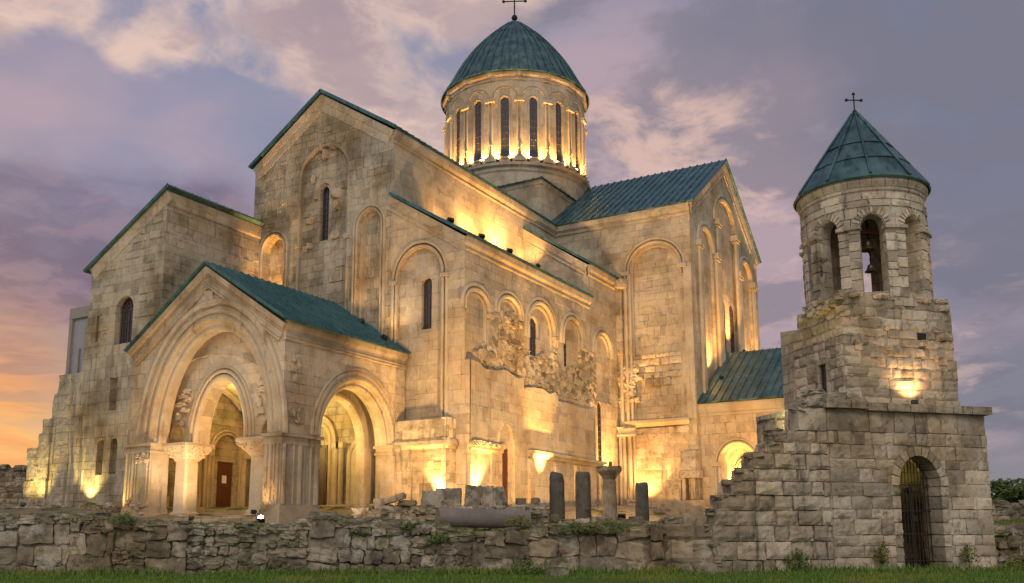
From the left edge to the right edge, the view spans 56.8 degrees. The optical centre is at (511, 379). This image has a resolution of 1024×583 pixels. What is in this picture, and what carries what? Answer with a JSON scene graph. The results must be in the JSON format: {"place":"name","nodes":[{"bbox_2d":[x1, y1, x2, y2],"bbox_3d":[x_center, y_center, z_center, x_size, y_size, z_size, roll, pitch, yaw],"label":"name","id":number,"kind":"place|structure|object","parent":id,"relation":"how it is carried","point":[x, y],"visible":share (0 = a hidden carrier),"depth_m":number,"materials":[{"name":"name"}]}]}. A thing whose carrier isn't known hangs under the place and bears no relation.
{"place":"outdoors","nodes":[
{"label":"outdoors","id":0,"kind":"place"},
{"bbox_2d":[0,562,1023,582],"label":"grass","id":1,"kind":"structure","parent":0,"point":[464,575],"depth_m":27.52,"materials":[{"name":"green plant"}]},
{"bbox_2d":[0,505,1023,582],"bbox_3d":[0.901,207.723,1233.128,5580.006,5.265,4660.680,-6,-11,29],"label":"ground","id":2,"kind":"structure","parent":0,"point":[656,514],"depth_m":48.49,"materials":[{"name":"plant"}]},
{"bbox_2d":[0,464,26,506],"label":"perimeter wall","id":3,"kind":"structure","parent":2,"relation":"on","point":[13,479],"depth_m":74.71,"materials":[{"name":"beige stone"}]},
{"bbox_2d":[0,502,122,512],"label":"footing wall","id":4,"kind":"structure","parent":2,"relation":"on","point":[109,507],"depth_m":51.93,"materials":[{"name":"grey stone"}]},
{"bbox_2d":[250,510,256,515],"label":"floodlight","id":5,"kind":"object","parent":2,"relation":"on","point":[253,512],"visible":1,"depth_m":44.09,"materials":[{"name":"black metal"}]},
{"bbox_2d":[0,511,667,575],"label":"rubble wall","id":6,"kind":"structure","parent":2,"relation":"on","point":[315,540],"depth_m":29.68,"materials":[{"name":"grey stone"}]},
{"bbox_2d":[110,513,138,524],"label":"weed","id":7,"kind":"object","parent":6,"relation":"on","point":[124,516],"visible":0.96,"depth_m":29.68,"materials":[{"name":"green plant"}]},
{"bbox_2d":[257,515,264,523],"bbox_3d":[-8.325,4.654,31.344,0.294,0.335,0.257,2,-10,-11],"label":"floodlight","id":8,"kind":"object","parent":6,"relation":"attached to","point":[260,518],"visible":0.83,"depth_m":31.28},
{"bbox_2d":[348,527,362,535],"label":"weed","id":9,"kind":"object","parent":6,"relation":"on","point":[352,531],"visible":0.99,"depth_m":29.59,"materials":[{"name":"green plant"}]},
{"bbox_2d":[400,521,415,529],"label":"weed","id":10,"kind":"object","parent":6,"relation":"on","point":[406,526],"visible":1,"depth_m":29.66,"materials":[{"name":"green plant"}]},
{"bbox_2d":[426,531,451,544],"bbox_3d":[-2.269,4.968,29.711,0.854,0.436,0.868,-6,-11,29],"label":"weed","id":11,"kind":"object","parent":6,"relation":"on","point":[433,537],"visible":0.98,"depth_m":29.56,"materials":[{"name":"green plant"}]},
{"bbox_2d":[554,521,590,534],"bbox_3d":[1.919,4.658,29.729,1.288,0.431,1.256,-6,-11,29],"label":"weed","id":12,"kind":"object","parent":6,"relation":"on","point":[574,529],"visible":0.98,"depth_m":29.55,"materials":[{"name":"green plant"}]},
{"bbox_2d":[586,518,629,534],"bbox_3d":[3.016,4.616,29.744,1.386,0.535,1.419,8,-12,-39],"label":"weed","id":13,"kind":"object","parent":6,"relation":"on","point":[607,524],"visible":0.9,"depth_m":29.53,"materials":[{"name":"green plant"}]},
{"bbox_2d":[23,0,783,523],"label":"cathedral","id":14,"kind":"structure","parent":2,"relation":"on","point":[219,356],"depth_m":57.99,"materials":[{"name":"stone"}]},
{"bbox_2d":[119,297,132,343],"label":"window","id":15,"kind":"structure","parent":14,"relation":"in","point":[126,318],"depth_m":56.33,"materials":[{"name":"black glass"}]},
{"bbox_2d":[216,461,231,506],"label":"door","id":16,"kind":"structure","parent":14,"relation":"in","point":[224,469],"depth_m":57.68,"materials":[{"name":"brown wood"}]},
{"bbox_2d":[318,445,327,504],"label":"column","id":17,"kind":"structure","parent":14,"relation":"in","point":[323,463],"depth_m":56.10,"materials":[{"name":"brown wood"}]},
{"bbox_2d":[322,188,328,240],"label":"window","id":18,"kind":"structure","parent":14,"relation":"in","point":[325,218],"depth_m":59.83,"materials":[{"name":"black glass"}]},
{"bbox_2d":[357,318,364,322],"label":"floodlight","id":19,"kind":"object","parent":14,"relation":"attached to","point":[361,320],"visible":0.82,"depth_m":55.25,"materials":[{"name":"black metal"}]},
{"bbox_2d":[380,334,388,340],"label":"floodlight","id":20,"kind":"object","parent":14,"relation":"attached to","point":[384,337],"visible":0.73,"depth_m":53.91,"materials":[{"name":"black metal"}]},
{"bbox_2d":[423,278,431,329],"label":"window","id":21,"kind":"structure","parent":14,"relation":"in","point":[427,309],"depth_m":54.73,"materials":[{"name":"black glass"}]},
{"bbox_2d":[447,217,454,222],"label":"floodlight","id":22,"kind":"object","parent":14,"relation":"on","point":[451,220],"visible":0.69,"depth_m":59.41,"materials":[{"name":"black metal"}]},
{"bbox_2d":[502,449,507,502],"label":"door","id":23,"kind":"structure","parent":14,"relation":"in","point":[505,455],"depth_m":54.85,"materials":[{"name":"brown wood"}]},
{"bbox_2d":[530,318,535,355],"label":"window","id":24,"kind":"structure","parent":14,"relation":"in","point":[532,324],"depth_m":60.18,"materials":[{"name":"black glass"}]},
{"bbox_2d":[564,338,565,365],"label":"window","id":25,"kind":"structure","parent":14,"relation":"in","point":[565,338],"depth_m":63.99,"materials":[{"name":"black glass"}]},
{"bbox_2d":[597,402,600,460],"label":"window","id":26,"kind":"structure","parent":14,"relation":"in","point":[598,405],"depth_m":67.24,"materials":[{"name":"black glass"}]},
{"bbox_2d":[724,306,726,352],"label":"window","id":27,"kind":"structure","parent":14,"relation":"in","point":[724,306],"depth_m":76.06,"materials":[{"name":"black glass"}]},
{"bbox_2d":[729,305,734,352],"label":"window","id":28,"kind":"structure","parent":14,"relation":"in","point":[730,308],"depth_m":77.73,"materials":[{"name":"black glass"}]},
{"bbox_2d":[435,508,530,528],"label":"fallen column","id":29,"kind":"structure","parent":2,"relation":"on","point":[474,518],"depth_m":33.22,"materials":[{"name":"stone"}]},
{"bbox_2d":[0,511,1023,539],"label":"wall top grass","id":30,"kind":"structure","parent":2,"relation":"on","point":[636,524],"depth_m":30.24,"materials":[{"name":"green plant"}]},
{"bbox_2d":[503,515,533,526],"bbox_3d":[0.216,4.730,31.652,1.017,0.414,1.028,4,-11,-24],"label":"weed","id":31,"kind":"object","parent":2,"relation":"on","point":[513,522],"visible":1,"depth_m":31.54,"materials":[{"name":"green plant"}]},
{"bbox_2d":[503,558,548,574],"bbox_3d":[0.415,5.698,28.866,1.485,0.539,1.456,-6,-11,29],"label":"weed","id":32,"kind":"object","parent":2,"relation":"on","point":[528,565],"visible":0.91,"depth_m":28.76,"materials":[{"name":"green plant"}]},
{"bbox_2d":[351,504,703,530],"bbox_3d":[0.796,5.491,37.015,14.226,1.244,4.138,2,-10,-15],"label":"rubble heap","id":33,"kind":"object","parent":2,"relation":"on","point":[539,515],"visible":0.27,"depth_m":35.49,"materials":[{"name":"grey stone"}]},
{"bbox_2d":[373,498,386,505],"bbox_3d":[-4.983,4.637,35.739,0.535,0.337,0.445,0,-10,-3],"label":"stone","id":34,"kind":"object","parent":33,"relation":"on","point":[378,501],"visible":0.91,"depth_m":35.54,"materials":[{"name":"beige stone"}]},
{"bbox_2d":[383,492,405,503],"bbox_3d":[-4.441,4.489,35.758,0.885,0.451,0.525,0,-10,0],"label":"tilted slab","id":35,"kind":"object","parent":33,"relation":"on","point":[395,498],"depth_m":35.52,"materials":[{"name":"beige stone"}]},
{"bbox_2d":[398,500,416,505],"bbox_3d":[-3.953,4.678,35.822,0.733,0.239,0.432,0,-10,1],"label":"stone","id":36,"kind":"object","parent":33,"relation":"on","point":[407,503],"visible":1,"depth_m":35.64,"materials":[{"name":"grey stone"}]},
{"bbox_2d":[421,491,435,506],"bbox_3d":[-3.264,4.824,37.719,0.729,0.788,0.641,1,-10,-6],"label":"stone block","id":37,"kind":"object","parent":33,"relation":"on","point":[428,497],"depth_m":37.44,"materials":[{"name":"grey stone"}]},
{"bbox_2d":[435,488,461,507],"bbox_3d":[-2.529,4.764,37.736,1.042,0.877,0.711,0,-10,0],"label":"stone block","id":38,"kind":"object","parent":33,"relation":"on","point":[447,497],"depth_m":37.42,"materials":[{"name":"grey stone"}]},
{"bbox_2d":[464,485,482,507],"bbox_3d":[-1.536,4.695,37.744,0.743,1.002,0.425,0,-10,0],"label":"stone slab","id":39,"kind":"object","parent":33,"relation":"on","point":[473,494],"depth_m":37.56,"materials":[{"name":"grey stone"}]},
{"bbox_2d":[482,486,493,504],"bbox_3d":[-0.958,4.726,37.845,0.526,0.952,0.421,0,-10,0],"label":"stone slab","id":40,"kind":"object","parent":33,"relation":"on","point":[487,496],"depth_m":37.66,"materials":[{"name":"grey stone"}]},
{"bbox_2d":[493,486,507,505],"bbox_3d":[-0.467,4.739,37.737,0.639,0.998,0.477,0,-10,1],"label":"stone slab","id":41,"kind":"object","parent":33,"relation":"on","point":[500,498],"depth_m":37.53,"materials":[{"name":"grey stone"}]},
{"bbox_2d":[515,498,525,504],"bbox_3d":[0.373,5.182,39.189,0.466,0.559,0.466,0,-10,-1],"label":"stone block","id":42,"kind":"object","parent":33,"relation":"on","point":[520,501],"depth_m":39.00,"materials":[{"name":"grey stone"}]},
{"bbox_2d":[528,504,545,507],"bbox_3d":[0.967,5.288,38.656,0.899,0.426,0.629,0,-10,0],"label":"stone block","id":43,"kind":"object","parent":33,"relation":"on","point":[538,505],"depth_m":38.41,"materials":[{"name":"grey stone"}]},
{"bbox_2d":[531,498,540,503],"bbox_3d":[0.969,4.976,38.710,0.396,0.316,0.393,0,-10,-3],"label":"carved fragment","id":44,"kind":"object","parent":43,"relation":"on","point":[535,500],"visible":0.96,"depth_m":38.55,"materials":[{"name":"grey stone"}]},
{"bbox_2d":[550,513,559,522],"bbox_3d":[1.524,4.916,33.654,0.375,0.362,0.355,-1,-10,5],"label":"stone","id":45,"kind":"object","parent":33,"relation":"on","point":[554,517],"visible":1,"depth_m":33.50,"materials":[{"name":"grey stone"}]},
{"bbox_2d":[549,471,564,518],"bbox_3d":[1.891,5.112,39.703,0.656,2.592,0.655,-6,-11,29],"label":"column shaft","id":46,"kind":"object","parent":2,"relation":"on","point":[556,493],"visible":0.77,"depth_m":39.51,"materials":[{"name":"grey stone"}]},
{"bbox_2d":[544,567,569,576],"bbox_3d":[1.326,5.688,27.836,0.741,0.350,0.539,-1,-10,3],"label":"stone","id":47,"kind":"object","parent":2,"relation":"on","point":[558,571],"visible":0.7,"depth_m":27.61,"materials":[{"name":"beige stone"}]},
{"bbox_2d":[575,472,590,518],"bbox_3d":[2.993,5.189,39.689,0.957,2.665,0.972,-6,-11,29],"label":"column shaft","id":48,"kind":"object","parent":2,"relation":"on","point":[583,491],"visible":0.68,"depth_m":39.50,"materials":[{"name":"grey stone"}]},
{"bbox_2d":[595,461,621,519],"bbox_3d":[4.047,4.951,39.738,1.157,3.142,1.304,-6,-11,29],"label":"column shaft","id":49,"kind":"object","parent":2,"relation":"on","point":[609,473],"visible":0.84,"depth_m":39.52,"materials":[{"name":"beige stone"}]},
{"bbox_2d":[635,482,648,520],"bbox_3d":[5.453,5.396,39.652,0.828,2.223,0.841,-6,-11,29],"label":"column shaft","id":50,"kind":"object","parent":2,"relation":"on","point":[641,500],"visible":0.62,"depth_m":39.49,"materials":[{"name":"grey stone"}]},
{"bbox_2d":[681,513,695,523],"bbox_3d":[5.925,4.671,31.656,0.491,0.439,0.447,1,-10,-7],"label":"stone","id":51,"kind":"object","parent":2,"relation":"on","point":[688,518],"visible":0.74,"depth_m":31.48,"materials":[{"name":"beige stone"}]},
{"bbox_2d":[663,523,727,573],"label":"ashlar wall","id":52,"kind":"structure","parent":2,"relation":"on","point":[685,547],"depth_m":29.22,"materials":[{"name":"beige stone"}]},
{"bbox_2d":[783,548,812,571],"bbox_3d":[8.758,5.530,29.076,0.911,0.757,0.884,-6,-11,29],"label":"weed","id":53,"kind":"object","parent":2,"relation":"on","point":[800,559],"visible":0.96,"depth_m":28.97,"materials":[{"name":"green plant"}]},
{"bbox_2d":[703,93,996,573],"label":"bell tower","id":54,"kind":"structure","parent":2,"relation":"on","point":[853,443],"depth_m":31.60,"materials":[{"name":"beige stone"}]},
{"bbox_2d":[816,359,830,391],"bbox_3d":[10.775,0.008,32.386,0.360,1.330,0.620,2,-10,-16],"label":"window frame","id":55,"kind":"structure","parent":54,"relation":"in","point":[826,361],"depth_m":32.25,"materials":[{"name":"beige stone"}]},
{"bbox_2d":[861,220,876,252],"bbox_3d":[12.693,-5.375,33.863,0.600,1.677,0.600,2,-10,-16],"label":"bell","id":56,"kind":"object","parent":54,"relation":"hanging from","point":[867,246],"visible":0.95,"depth_m":33.70,"materials":[{"name":"brown metal"}]},
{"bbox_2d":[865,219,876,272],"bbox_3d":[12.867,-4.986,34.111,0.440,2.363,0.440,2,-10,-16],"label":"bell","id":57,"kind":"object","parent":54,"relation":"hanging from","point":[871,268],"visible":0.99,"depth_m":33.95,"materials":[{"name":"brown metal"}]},
{"bbox_2d":[874,542,889,563],"bbox_3d":[11.735,5.514,29.989,0.522,0.765,0.548,-6,-11,29],"label":"weed","id":58,"kind":"object","parent":54,"relation":"attached to","point":[883,556],"visible":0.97,"depth_m":29.93,"materials":[{"name":"green plant"}]},
{"bbox_2d":[911,400,918,403],"bbox_3d":[13.375,0.787,31.425,0.250,0.235,0.170,-2,-10,8],"label":"floodlight","id":59,"kind":"object","parent":54,"relation":"attached to","point":[914,402],"visible":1,"depth_m":31.36,"materials":[{"name":"black metal"}]},
{"bbox_2d":[959,543,978,564],"bbox_3d":[14.870,5.667,30.821,0.608,0.717,0.596,-6,-11,29],"label":"weed","id":60,"kind":"object","parent":54,"relation":"attached to","point":[967,555],"visible":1,"depth_m":30.80,"materials":[{"name":"green plant"}]},
{"bbox_2d":[990,478,1023,502],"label":"tree","id":61,"kind":"object","parent":2,"relation":"on","point":[1002,489],"visible":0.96,"depth_m":120.44,"materials":[{"name":"green plant"}]},
{"bbox_2d":[992,500,1023,520],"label":"perimeter wall","id":62,"kind":"structure","parent":2,"relation":"on","point":[1004,510],"depth_m":59.44,"materials":[{"name":"grey stone"}]},
{"bbox_2d":[994,535,1023,566],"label":"rubble wall","id":63,"kind":"structure","parent":2,"relation":"on","point":[1012,546],"depth_m":32.20,"materials":[{"name":"beige stone"}]},
{"bbox_2d":[994,523,1023,536],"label":"rubble wall","id":64,"kind":"structure","parent":2,"relation":"on","point":[1013,529],"depth_m":40.97,"materials":[{"name":"beige stone"}]},
{"bbox_2d":[1004,554,1023,568],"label":"weed","id":65,"kind":"object","parent":2,"relation":"on","point":[1020,560],"visible":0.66,"depth_m":30.80,"materials":[{"name":"green plant"}]},
{"bbox_2d":[1008,481,1023,501],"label":"tree","id":66,"kind":"object","parent":2,"relation":"on","point":[1022,483],"visible":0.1,"depth_m":124.93,"materials":[{"name":"green plant"}]},
{"bbox_2d":[1013,478,1023,485],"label":"tree","id":67,"kind":"object","parent":2,"relation":"on","point":[1017,480],"visible":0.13,"depth_m":147.62,"materials":[{"name":"green plant"}]},
{"bbox_2d":[0,0,1023,494],"label":"sky","id":68,"kind":"structure","parent":0,"point":[105,104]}
]}

